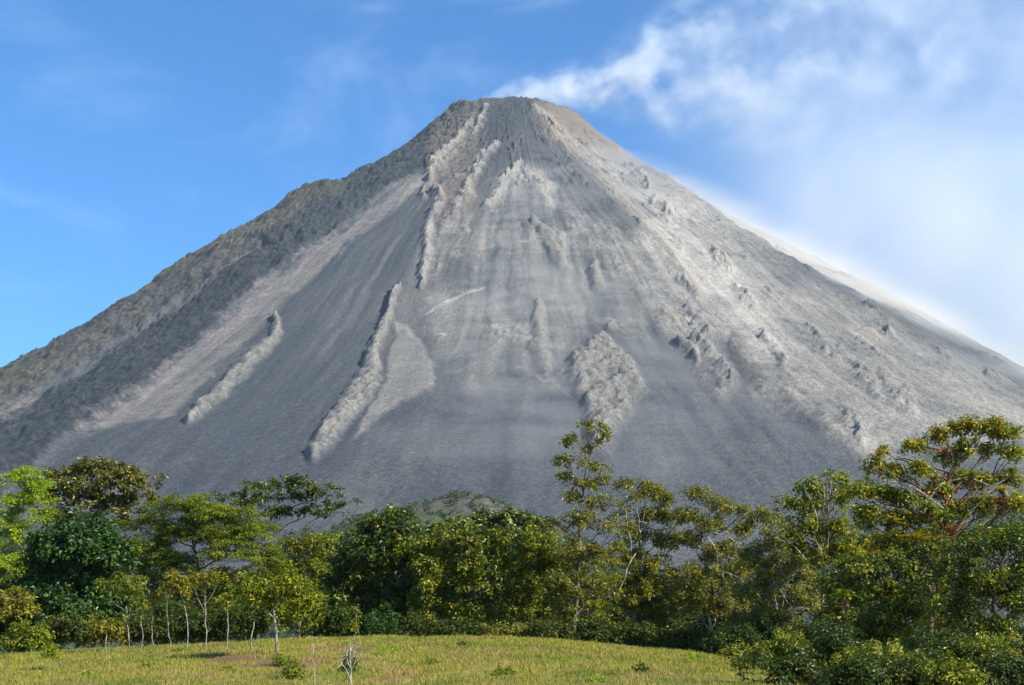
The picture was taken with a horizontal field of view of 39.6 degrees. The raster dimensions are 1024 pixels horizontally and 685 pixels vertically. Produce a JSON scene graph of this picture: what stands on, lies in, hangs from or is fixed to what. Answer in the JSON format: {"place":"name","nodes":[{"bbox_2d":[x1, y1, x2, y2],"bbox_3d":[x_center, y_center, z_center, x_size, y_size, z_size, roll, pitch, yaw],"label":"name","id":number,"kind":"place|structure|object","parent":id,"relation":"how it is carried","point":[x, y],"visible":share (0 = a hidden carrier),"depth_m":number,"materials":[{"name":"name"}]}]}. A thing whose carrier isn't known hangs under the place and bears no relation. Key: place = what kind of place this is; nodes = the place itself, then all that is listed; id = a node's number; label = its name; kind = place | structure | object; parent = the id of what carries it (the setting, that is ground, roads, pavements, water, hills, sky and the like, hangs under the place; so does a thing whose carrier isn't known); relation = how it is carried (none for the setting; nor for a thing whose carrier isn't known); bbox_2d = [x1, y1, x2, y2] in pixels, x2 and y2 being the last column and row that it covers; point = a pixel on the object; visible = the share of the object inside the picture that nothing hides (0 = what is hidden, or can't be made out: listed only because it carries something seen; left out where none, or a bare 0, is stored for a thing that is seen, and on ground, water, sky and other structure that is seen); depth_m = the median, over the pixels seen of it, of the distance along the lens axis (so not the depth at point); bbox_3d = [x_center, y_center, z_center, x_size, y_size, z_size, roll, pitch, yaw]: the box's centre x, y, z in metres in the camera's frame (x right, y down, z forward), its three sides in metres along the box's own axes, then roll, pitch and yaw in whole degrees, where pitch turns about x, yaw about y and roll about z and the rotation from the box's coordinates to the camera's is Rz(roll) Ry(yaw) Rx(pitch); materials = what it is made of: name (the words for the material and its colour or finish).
{"place":"outdoors","nodes":[
{"label":"outdoors","id":0,"kind":"place"},
{"bbox_2d":[193,509,562,642],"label":"grassy hill","id":1,"kind":"structure","parent":0,"point":[424,517],"depth_m":1152.10,"materials":[{"name":"green plant"}]},
{"bbox_2d":[0,633,993,684],"bbox_3d":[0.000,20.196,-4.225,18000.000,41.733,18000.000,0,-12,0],"label":"ground","id":2,"kind":"structure","parent":0,"point":[250,656],"depth_m":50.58,"materials":[{"name":"green plant"}]},
{"bbox_2d":[0,529,35,652],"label":"background tree","id":3,"kind":"object","parent":2,"relation":"on","point":[13,549],"visible":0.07,"depth_m":131.75,"materials":[{"name":"green plant"}]},
{"bbox_2d":[0,613,35,648],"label":"shrub","id":4,"kind":"object","parent":2,"relation":"on","point":[10,621],"visible":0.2,"depth_m":105.56,"materials":[{"name":"green plant"}]},
{"bbox_2d":[0,584,41,652],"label":"tree","id":5,"kind":"object","parent":2,"relation":"on","point":[14,602],"visible":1,"depth_m":94.10,"materials":[{"name":"green plant"}]},
{"bbox_2d":[0,618,55,653],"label":"shrub","id":6,"kind":"object","parent":2,"relation":"on","point":[27,638],"visible":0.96,"depth_m":90.76,"materials":[{"name":"green plant"}]},
{"bbox_2d":[0,465,62,651],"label":"feathery tree","id":7,"kind":"object","parent":2,"relation":"on","point":[27,482],"visible":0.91,"depth_m":111.59,"materials":[{"name":"green plant"}]},
{"bbox_2d":[40,643,64,665],"bbox_3d":[-16.632,11.380,51.289,0.904,1.088,0.797,7,-14,-31],"label":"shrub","id":8,"kind":"object","parent":2,"relation":"on","point":[50,650],"visible":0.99,"depth_m":51.27,"materials":[{"name":"green plant"}]},
{"bbox_2d":[35,612,93,650],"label":"shrub","id":9,"kind":"object","parent":2,"relation":"on","point":[77,632],"visible":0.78,"depth_m":92.61,"materials":[{"name":"green plant"}]},
{"bbox_2d":[2,510,150,648],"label":"dark leafy tree","id":10,"kind":"object","parent":2,"relation":"on","point":[59,580],"visible":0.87,"depth_m":103.33,"materials":[{"name":"green plant"}]},
{"bbox_2d":[18,456,169,648],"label":"broadleaf tree","id":11,"kind":"object","parent":2,"relation":"on","point":[121,480],"visible":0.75,"depth_m":121.72,"materials":[{"name":"green plant"}]},
{"bbox_2d":[82,608,132,647],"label":"shrub","id":12,"kind":"object","parent":2,"relation":"on","point":[103,628],"visible":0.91,"depth_m":93.72,"materials":[{"name":"green plant"}]},
{"bbox_2d":[94,571,146,651],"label":"sapling","id":13,"kind":"object","parent":2,"relation":"on","point":[105,586],"visible":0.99,"depth_m":68.91,"materials":[{"name":"green plant"}]},
{"bbox_2d":[128,592,151,650],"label":"sapling","id":14,"kind":"object","parent":2,"relation":"on","point":[144,605],"visible":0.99,"depth_m":68.21,"materials":[{"name":"green plant"}]},
{"bbox_2d":[118,612,181,645],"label":"shrub","id":15,"kind":"object","parent":2,"relation":"on","point":[160,631],"visible":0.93,"depth_m":95.24,"materials":[{"name":"green plant"}]},
{"bbox_2d":[146,589,163,647],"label":"sapling","id":16,"kind":"object","parent":2,"relation":"on","point":[154,599],"visible":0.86,"depth_m":71.36,"materials":[{"name":"green plant"}]},
{"bbox_2d":[115,526,220,644],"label":"background tree","id":17,"kind":"object","parent":2,"relation":"on","point":[153,587],"visible":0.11,"depth_m":133.68,"materials":[{"name":"green plant"}]},
{"bbox_2d":[155,566,180,647],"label":"sapling","id":18,"kind":"object","parent":2,"relation":"on","point":[160,588],"visible":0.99,"depth_m":70.99,"materials":[{"name":"green plant"}]},
{"bbox_2d":[115,597,221,646],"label":"shrub","id":19,"kind":"object","parent":2,"relation":"on","point":[162,608],"visible":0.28,"depth_m":107.96,"materials":[{"name":"green plant"}]},
{"bbox_2d":[168,571,193,647],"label":"sapling","id":20,"kind":"object","parent":2,"relation":"on","point":[181,581],"visible":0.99,"depth_m":70.89,"materials":[{"name":"green plant"}]},
{"bbox_2d":[157,604,226,643],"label":"shrub","id":21,"kind":"object","parent":2,"relation":"on","point":[195,626],"visible":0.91,"depth_m":95.33,"materials":[{"name":"green plant"}]},
{"bbox_2d":[114,492,296,642],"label":"spreading tree","id":22,"kind":"object","parent":2,"relation":"on","point":[244,533],"visible":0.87,"depth_m":114.36,"materials":[{"name":"green plant"}]},
{"bbox_2d":[184,564,228,646],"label":"sapling","id":23,"kind":"object","parent":2,"relation":"on","point":[195,580],"visible":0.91,"depth_m":73.45,"materials":[{"name":"green plant"}]},
{"bbox_2d":[176,588,266,643],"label":"shrub","id":24,"kind":"object","parent":2,"relation":"on","point":[208,608],"visible":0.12,"depth_m":109.45,"materials":[{"name":"green plant"}]},
{"bbox_2d":[208,588,243,647],"bbox_3d":[-12.592,12.209,62.836,1.402,2.730,1.371,11,-16,-42],"label":"sapling","id":25,"kind":"object","parent":2,"relation":"on","point":[226,600],"visible":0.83,"depth_m":62.87,"materials":[{"name":"green plant"}]},
{"bbox_2d":[199,602,268,640],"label":"shrub","id":26,"kind":"object","parent":2,"relation":"on","point":[241,619],"visible":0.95,"depth_m":95.53,"materials":[{"name":"green plant"}]},
{"bbox_2d":[184,569,294,640],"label":"background tree","id":27,"kind":"object","parent":2,"relation":"on","point":[220,592],"visible":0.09,"depth_m":115.60,"materials":[{"name":"green plant"}]},
{"bbox_2d":[229,563,318,653],"bbox_3d":[-9.764,10.998,58.511,3.799,3.829,1.928,0,-12,0],"label":"sapling","id":28,"kind":"object","parent":2,"relation":"on","point":[287,585],"visible":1,"depth_m":58.41,"materials":[{"name":"green plant"}]},
{"bbox_2d":[270,650,288,666],"bbox_3d":[-8.277,11.310,50.761,0.682,0.673,0.655,0,-12,0],"label":"weed clump","id":29,"kind":"object","parent":2,"relation":"on","point":[280,661],"visible":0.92,"depth_m":50.68,"materials":[{"name":"green plant"}]},
{"bbox_2d":[213,472,362,639],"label":"umbrella tree","id":30,"kind":"object","parent":2,"relation":"on","point":[313,490],"visible":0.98,"depth_m":127.35,"materials":[{"name":"green plant"}]},
{"bbox_2d":[279,656,306,679],"bbox_3d":[-6.875,10.314,44.873,0.940,0.848,0.829,0,-12,0],"label":"weed clump","id":31,"kind":"object","parent":2,"relation":"on","point":[287,671],"visible":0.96,"depth_m":44.70,"materials":[{"name":"green plant"}]},
{"bbox_2d":[233,524,353,636],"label":"background tree","id":32,"kind":"object","parent":2,"relation":"on","point":[313,567],"visible":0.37,"depth_m":127.34,"materials":[{"name":"green plant"}]},
{"bbox_2d":[260,578,327,635],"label":"shrub","id":33,"kind":"object","parent":2,"relation":"on","point":[281,619],"visible":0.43,"depth_m":94.97,"materials":[{"name":"green plant"}]},
{"bbox_2d":[290,597,360,637],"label":"shrub","id":34,"kind":"object","parent":2,"relation":"on","point":[330,602],"visible":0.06,"depth_m":109.15,"materials":[{"name":"green plant"}]},
{"bbox_2d":[300,595,359,636],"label":"shrub","id":35,"kind":"object","parent":2,"relation":"on","point":[338,614],"visible":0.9,"depth_m":95.46,"materials":[{"name":"green plant"}]},
{"bbox_2d":[332,639,367,684],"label":"dead sapling","id":36,"kind":"object","parent":2,"relation":"on","point":[350,667],"visible":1,"depth_m":37.05,"materials":[{"name":"grey plant"}]},
{"bbox_2d":[340,651,361,671],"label":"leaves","id":37,"kind":"object","parent":2,"relation":"on","point":[344,663],"visible":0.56,"depth_m":48.20,"materials":[{"name":"green plant"}]},
{"bbox_2d":[348,604,362,633],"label":"sapling","id":38,"kind":"object","parent":2,"relation":"on","point":[355,622],"visible":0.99,"depth_m":74.13,"materials":[{"name":"green plant"}]},
{"bbox_2d":[335,608,400,636],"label":"shrub","id":39,"kind":"object","parent":2,"relation":"on","point":[371,625],"visible":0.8,"depth_m":95.29,"materials":[{"name":"green plant"}]},
{"bbox_2d":[318,503,449,634],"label":"broadleaf tree","id":40,"kind":"object","parent":2,"relation":"on","point":[382,588],"visible":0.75,"depth_m":105.59,"materials":[{"name":"green plant"}]},
{"bbox_2d":[385,610,439,636],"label":"shrub","id":41,"kind":"object","parent":2,"relation":"on","point":[409,623],"visible":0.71,"depth_m":96.78,"materials":[{"name":"green plant"}]},
{"bbox_2d":[432,616,488,635],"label":"shrub","id":42,"kind":"object","parent":2,"relation":"on","point":[452,627],"visible":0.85,"depth_m":95.06,"materials":[{"name":"green plant"}]},
{"bbox_2d":[402,519,532,625],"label":"broadleaf tree","id":43,"kind":"object","parent":2,"relation":"on","point":[449,582],"visible":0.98,"depth_m":101.89,"materials":[{"name":"green plant"}]},
{"bbox_2d":[416,507,557,622],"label":"silver leaf tree","id":44,"kind":"object","parent":2,"relation":"on","point":[509,518],"visible":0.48,"depth_m":122.26,"materials":[{"name":"green plant"}]},
{"bbox_2d":[473,620,530,636],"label":"shrub","id":45,"kind":"object","parent":2,"relation":"on","point":[513,630],"visible":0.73,"depth_m":95.76,"materials":[{"name":"green plant"}]},
{"bbox_2d":[490,665,517,675],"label":"weed clump","id":46,"kind":"object","parent":2,"relation":"on","point":[505,671],"visible":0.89,"depth_m":46.12,"materials":[{"name":"green plant"}]},
{"bbox_2d":[478,520,585,628],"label":"broadleaf tree","id":47,"kind":"object","parent":2,"relation":"on","point":[538,548],"visible":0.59,"depth_m":104.08,"materials":[{"name":"green plant"}]},
{"bbox_2d":[526,618,578,639],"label":"shrub","id":48,"kind":"object","parent":2,"relation":"on","point":[549,630],"visible":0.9,"depth_m":94.64,"materials":[{"name":"green plant"}]},
{"bbox_2d":[485,547,622,626],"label":"background tree","id":49,"kind":"object","parent":2,"relation":"on","point":[566,595],"visible":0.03,"depth_m":131.78,"materials":[{"name":"green plant"}]},
{"bbox_2d":[532,418,645,638],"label":"slender tree","id":50,"kind":"object","parent":2,"relation":"on","point":[593,549],"visible":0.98,"depth_m":99.31,"materials":[{"name":"green plant"}]},
{"bbox_2d":[573,610,625,644],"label":"shrub","id":51,"kind":"object","parent":2,"relation":"on","point":[588,629],"visible":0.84,"depth_m":95.01,"materials":[{"name":"green plant"}]},
{"bbox_2d":[566,601,633,643],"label":"shrub","id":52,"kind":"object","parent":2,"relation":"on","point":[584,617],"visible":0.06,"depth_m":110.06,"materials":[{"name":"green plant"}]},
{"bbox_2d":[567,571,672,624],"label":"background tree","id":53,"kind":"object","parent":2,"relation":"on","point":[607,598],"visible":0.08,"depth_m":117.52,"materials":[{"name":"green plant"}]},
{"bbox_2d":[606,620,666,646],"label":"shrub","id":54,"kind":"object","parent":2,"relation":"on","point":[635,632],"visible":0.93,"depth_m":92.70,"materials":[{"name":"green plant"}]},
{"bbox_2d":[596,477,689,645],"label":"airy tree","id":55,"kind":"object","parent":2,"relation":"on","point":[648,586],"visible":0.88,"depth_m":102.45,"materials":[{"name":"green plant"}]},
{"bbox_2d":[628,611,708,648],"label":"shrub","id":56,"kind":"object","parent":2,"relation":"on","point":[678,616],"visible":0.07,"depth_m":104.71,"materials":[{"name":"green plant"}]},
{"bbox_2d":[649,617,722,650],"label":"shrub","id":57,"kind":"object","parent":2,"relation":"on","point":[692,633],"visible":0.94,"depth_m":90.76,"materials":[{"name":"green plant"}]},
{"bbox_2d":[606,559,788,614],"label":"background tree","id":58,"kind":"object","parent":2,"relation":"on","point":[667,584],"visible":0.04,"depth_m":129.46,"materials":[{"name":"green plant"}]},
{"bbox_2d":[657,484,770,651],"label":"airy tree","id":59,"kind":"object","parent":2,"relation":"on","point":[691,603],"visible":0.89,"depth_m":100.52,"materials":[{"name":"green plant"}]},
{"bbox_2d":[676,613,753,652],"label":"shrub","id":60,"kind":"object","parent":2,"relation":"on","point":[703,647],"visible":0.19,"depth_m":101.42,"materials":[{"name":"green plant"}]},
{"bbox_2d":[683,575,772,623],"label":"background tree","id":61,"kind":"object","parent":2,"relation":"on","point":[731,586],"visible":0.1,"depth_m":115.97,"materials":[{"name":"green plant"}]},
{"bbox_2d":[714,637,755,665],"bbox_3d":[9.975,13.733,62.510,2.184,1.582,1.918,0,-12,0],"label":"bush","id":62,"kind":"object","parent":2,"relation":"on","point":[739,651],"visible":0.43,"depth_m":62.66,"materials":[{"name":"green plant"}]},
{"bbox_2d":[704,622,767,654],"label":"shrub","id":63,"kind":"object","parent":2,"relation":"on","point":[731,637],"visible":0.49,"depth_m":81.56,"materials":[{"name":"green plant"}]},
{"bbox_2d":[741,606,791,645],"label":"shrub","id":64,"kind":"object","parent":2,"relation":"on","point":[766,629],"visible":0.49,"depth_m":85.59,"materials":[{"name":"green plant"}]},
{"bbox_2d":[730,649,804,684],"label":"bush","id":65,"kind":"object","parent":2,"relation":"on","point":[783,679],"visible":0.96,"depth_m":44.55,"materials":[{"name":"green plant"}]},
{"bbox_2d":[706,504,837,644],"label":"airy tree","id":66,"kind":"object","parent":2,"relation":"on","point":[771,584],"visible":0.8,"depth_m":94.46,"materials":[{"name":"green plant"}]},
{"bbox_2d":[742,626,812,669],"bbox_3d":[10.701,12.514,56.678,3.352,2.362,2.497,0,-12,0],"label":"bush","id":67,"kind":"object","parent":2,"relation":"on","point":[772,651],"visible":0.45,"depth_m":56.39,"materials":[{"name":"green plant"}]},
{"bbox_2d":[750,543,839,620],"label":"background tree","id":68,"kind":"object","parent":2,"relation":"on","point":[796,578],"visible":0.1,"depth_m":111.55,"materials":[{"name":"green plant"}]},
{"bbox_2d":[765,642,839,684],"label":"bush","id":69,"kind":"object","parent":2,"relation":"on","point":[803,661],"visible":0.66,"depth_m":44.57,"materials":[{"name":"green plant"}]},
{"bbox_2d":[769,614,853,662],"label":"shrub","id":70,"kind":"object","parent":2,"relation":"on","point":[787,627],"visible":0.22,"depth_m":80.00,"materials":[{"name":"green plant"}]},
{"bbox_2d":[769,464,870,612],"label":"broadleaf tree","id":71,"kind":"object","parent":2,"relation":"on","point":[825,536],"visible":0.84,"depth_m":91.11,"materials":[{"name":"green plant"}]},
{"bbox_2d":[791,615,871,674],"bbox_3d":[12.277,11.848,54.756,3.282,2.729,3.079,4,-13,-20],"label":"bush","id":72,"kind":"object","parent":2,"relation":"on","point":[827,647],"visible":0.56,"depth_m":54.30,"materials":[{"name":"green plant"}]},
{"bbox_2d":[809,653,894,684],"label":"bush","id":73,"kind":"object","parent":2,"relation":"on","point":[858,672],"visible":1,"depth_m":43.45,"materials":[{"name":"green plant"}]},
{"bbox_2d":[804,577,902,644],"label":"background tree","id":74,"kind":"object","parent":2,"relation":"on","point":[877,619],"visible":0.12,"depth_m":97.83,"materials":[{"name":"green plant"}]},
{"bbox_2d":[829,637,932,680],"bbox_3d":[13.314,11.693,51.485,3.714,2.001,3.151,0,-12,0],"label":"bush","id":75,"kind":"object","parent":2,"relation":"on","point":[874,648],"visible":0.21,"depth_m":51.34,"materials":[{"name":"green plant"}]},
{"bbox_2d":[809,537,957,659],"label":"dark leafy tree","id":76,"kind":"object","parent":2,"relation":"on","point":[900,602],"visible":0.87,"depth_m":74.31,"materials":[{"name":"green plant"}]},
{"bbox_2d":[829,588,859,613],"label":"bromeliad","id":77,"kind":"object","parent":76,"relation":"attached to","point":[844,593],"visible":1,"depth_m":70.31,"materials":[{"name":"green plant"}]},
{"bbox_2d":[868,649,935,684],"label":"bush","id":78,"kind":"object","parent":2,"relation":"on","point":[900,676],"visible":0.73,"depth_m":44.56,"materials":[{"name":"green plant"}]},
{"bbox_2d":[857,627,956,673],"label":"shrub","id":79,"kind":"object","parent":2,"relation":"on","point":[925,646],"visible":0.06,"depth_m":80.91,"materials":[{"name":"green plant"}]},
{"bbox_2d":[794,504,1023,632],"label":"background tree","id":80,"kind":"object","parent":2,"relation":"on","point":[859,541],"visible":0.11,"depth_m":110.31,"materials":[{"name":"green plant"}]},
{"bbox_2d":[843,413,1023,635],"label":"bromeliad tree","id":81,"kind":"object","parent":2,"relation":"on","point":[992,428],"visible":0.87,"depth_m":83.84,"materials":[{"name":"green plant"}]},
{"bbox_2d":[882,515,908,537],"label":"bromeliad","id":82,"kind":"object","parent":81,"relation":"attached to","point":[893,520],"visible":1,"depth_m":81.26,"materials":[{"name":"green plant"}]},
{"bbox_2d":[902,531,936,559],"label":"bromeliad","id":83,"kind":"object","parent":81,"relation":"attached to","point":[915,536],"visible":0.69,"depth_m":81.07,"materials":[{"name":"green plant"}]},
{"bbox_2d":[912,499,943,525],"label":"bromeliad","id":84,"kind":"object","parent":81,"relation":"attached to","point":[927,506],"visible":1,"depth_m":81.41,"materials":[{"name":"green plant"}]},
{"bbox_2d":[918,471,944,491],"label":"bromeliad","id":85,"kind":"object","parent":81,"relation":"attached to","point":[934,477],"visible":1,"depth_m":81.75,"materials":[{"name":"green plant"}]},
{"bbox_2d":[928,509,962,536],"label":"bromeliad","id":86,"kind":"object","parent":81,"relation":"attached to","point":[943,513],"visible":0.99,"depth_m":81.30,"materials":[{"name":"green plant"}]},
{"bbox_2d":[938,523,962,544],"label":"bromeliad","id":87,"kind":"object","parent":81,"relation":"attached to","point":[952,528],"visible":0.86,"depth_m":81.07,"materials":[{"name":"brown plant"}]},
{"bbox_2d":[958,470,988,495],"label":"bromeliad","id":88,"kind":"object","parent":81,"relation":"attached to","point":[971,475],"visible":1,"depth_m":81.73,"materials":[{"name":"green plant"}]},
{"bbox_2d":[989,497,1012,519],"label":"bromeliad","id":89,"kind":"object","parent":81,"relation":"attached to","point":[998,502],"visible":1,"depth_m":81.41,"materials":[{"name":"green plant"}]},
{"bbox_2d":[984,484,1021,508],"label":"bromeliad","id":90,"kind":"object","parent":81,"relation":"attached to","point":[1001,488],"visible":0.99,"depth_m":81.55,"materials":[{"name":"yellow plant"}]},
{"bbox_2d":[889,623,983,672],"bbox_3d":[15.836,11.786,53.539,3.508,2.395,2.819,5,-13,-21],"label":"bush","id":91,"kind":"object","parent":2,"relation":"on","point":[919,635],"visible":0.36,"depth_m":53.27,"materials":[{"name":"green plant"}]},
{"bbox_2d":[913,647,989,684],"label":"bush","id":92,"kind":"object","parent":2,"relation":"on","point":[953,675],"visible":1,"depth_m":43.39,"materials":[{"name":"green plant"}]},
{"bbox_2d":[900,601,1023,635],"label":"background tree","id":93,"kind":"object","parent":2,"relation":"on","point":[958,628],"visible":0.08,"depth_m":90.07,"materials":[{"name":"green plant"}]},
{"bbox_2d":[917,518,1023,650],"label":"dark leafy tree","id":94,"kind":"object","parent":2,"relation":"on","point":[993,584],"visible":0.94,"depth_m":70.58,"materials":[{"name":"green plant"}]},
{"bbox_2d":[945,631,1023,684],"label":"bush","id":95,"kind":"object","parent":2,"relation":"on","point":[986,646],"visible":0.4,"depth_m":52.50,"materials":[{"name":"green plant"}]},
{"bbox_2d":[961,645,1023,684],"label":"bush","id":96,"kind":"object","parent":2,"relation":"on","point":[1003,669],"visible":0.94,"depth_m":44.59,"materials":[{"name":"green plant"}]},
{"bbox_2d":[979,617,1023,678],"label":"shrub","id":97,"kind":"object","parent":2,"relation":"on","point":[1021,631],"visible":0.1,"depth_m":81.31,"materials":[{"name":"green plant"}]},
{"bbox_2d":[0,96,1023,651],"bbox_3d":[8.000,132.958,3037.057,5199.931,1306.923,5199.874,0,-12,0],"label":"volcano","id":98,"kind":"structure","parent":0,"point":[494,298],"depth_m":1959.99,"materials":[{"name":"grey stone"}]},
{"bbox_2d":[0,0,1023,366],"label":"sky","id":99,"kind":"structure","parent":0,"point":[881,141],"materials":[{"name":"blue"}]},
{"bbox_2d":[405,494,631,621],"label":"foothill","id":100,"kind":"structure","parent":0,"point":[464,506],"depth_m":1254.53,"materials":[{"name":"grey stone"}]},
{"bbox_2d":[0,489,707,653],"bbox_3d":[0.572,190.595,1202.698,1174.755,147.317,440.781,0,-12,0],"label":"forest","id":101,"kind":"object","parent":100,"relation":"on","point":[449,495],"visible":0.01,"depth_m":1219.88,"materials":[{"name":"green plant"}]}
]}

